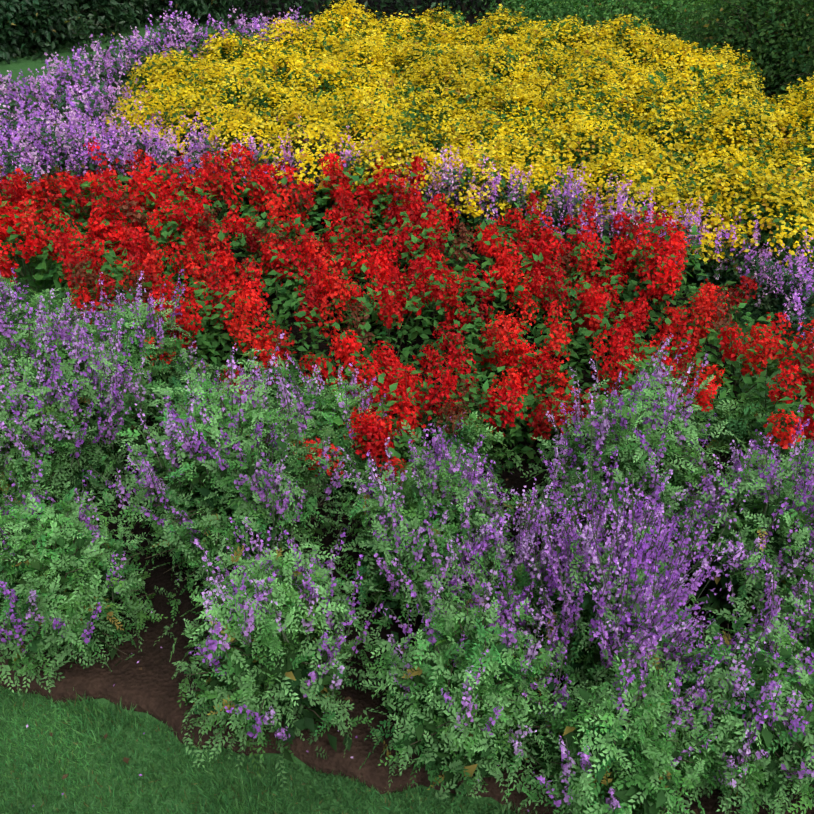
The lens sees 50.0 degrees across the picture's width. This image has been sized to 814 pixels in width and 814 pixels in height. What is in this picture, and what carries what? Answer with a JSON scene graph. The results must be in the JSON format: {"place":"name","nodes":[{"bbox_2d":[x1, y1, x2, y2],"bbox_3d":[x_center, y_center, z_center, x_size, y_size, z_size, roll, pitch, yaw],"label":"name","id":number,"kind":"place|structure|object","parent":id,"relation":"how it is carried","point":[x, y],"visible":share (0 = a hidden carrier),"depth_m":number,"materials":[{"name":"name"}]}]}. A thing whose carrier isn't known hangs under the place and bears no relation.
{"place":"outdoors","nodes":[
{"label":"outdoors","id":0,"kind":"place"},
{"bbox_2d":[0,0,813,813],"bbox_3d":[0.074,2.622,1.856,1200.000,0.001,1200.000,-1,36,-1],"label":"lawn","id":1,"kind":"structure","parent":0,"point":[18,68],"depth_m":3.50,"materials":[{"name":"green plant"}]},
{"bbox_2d":[0,685,560,813],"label":"lawn grass","id":2,"kind":"structure","parent":1,"relation":"on","point":[114,726],"depth_m":3.44,"materials":[{"name":"green plant"}]},
{"bbox_2d":[0,0,705,63],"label":"hedge foliage","id":3,"kind":"object","parent":1,"relation":"on","point":[41,32],"visible":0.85,"depth_m":12.84,"materials":[{"name":"green plant"}]},
{"bbox_2d":[0,0,813,813],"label":"soil bed","id":4,"kind":"object","parent":1,"relation":"on","point":[150,686],"visible":0.12,"depth_m":3.94,"materials":[{"name":"brown soil"}]},
{"bbox_2d":[26,403,723,813],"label":"fallen petals","id":5,"kind":"object","parent":4,"relation":"on","point":[272,737],"visible":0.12,"depth_m":3.55,"materials":[{"name":"plant"}]},
{"bbox_2d":[0,148,813,813],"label":"plant","id":6,"kind":"object","parent":4,"relation":"on","point":[206,342],"depth_m":5.34,"materials":[{"name":"plant"}]},
{"bbox_2d":[0,137,813,491],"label":"red flowers","id":7,"kind":"object","parent":6,"relation":"attached to","point":[142,253],"visible":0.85,"depth_m":5.78,"materials":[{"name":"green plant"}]},
{"bbox_2d":[0,275,813,813],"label":"shrub foliage","id":8,"kind":"object","parent":4,"relation":"on","point":[628,773],"visible":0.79,"depth_m":3.67,"materials":[{"name":"green plant"}]},
{"bbox_2d":[0,1,813,811],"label":"purple flowers","id":9,"kind":"object","parent":4,"relation":"on","point":[682,595],"visible":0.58,"depth_m":3.84,"materials":[{"name":"purple plant"}]},
{"bbox_2d":[0,16,813,364],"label":"flowers","id":10,"kind":"object","parent":4,"relation":"on","point":[770,300],"visible":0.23,"depth_m":7.50,"materials":[{"name":"purple plant"}]},
{"bbox_2d":[0,0,813,100],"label":"hedge","id":11,"kind":"object","parent":1,"relation":"on","point":[316,8],"visible":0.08,"depth_m":10.57,"materials":[{"name":"plant"}]},
{"bbox_2d":[92,0,813,301],"bbox_3d":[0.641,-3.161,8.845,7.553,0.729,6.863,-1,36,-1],"label":"flowers","id":12,"kind":"object","parent":1,"relation":"on","point":[377,47],"visible":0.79,"depth_m":8.25,"materials":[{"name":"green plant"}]},
{"bbox_2d":[466,0,813,104],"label":"hedge","id":13,"kind":"object","parent":1,"relation":"on","point":[681,11],"visible":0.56,"depth_m":10.18,"materials":[{"name":"green plant"}]}
]}

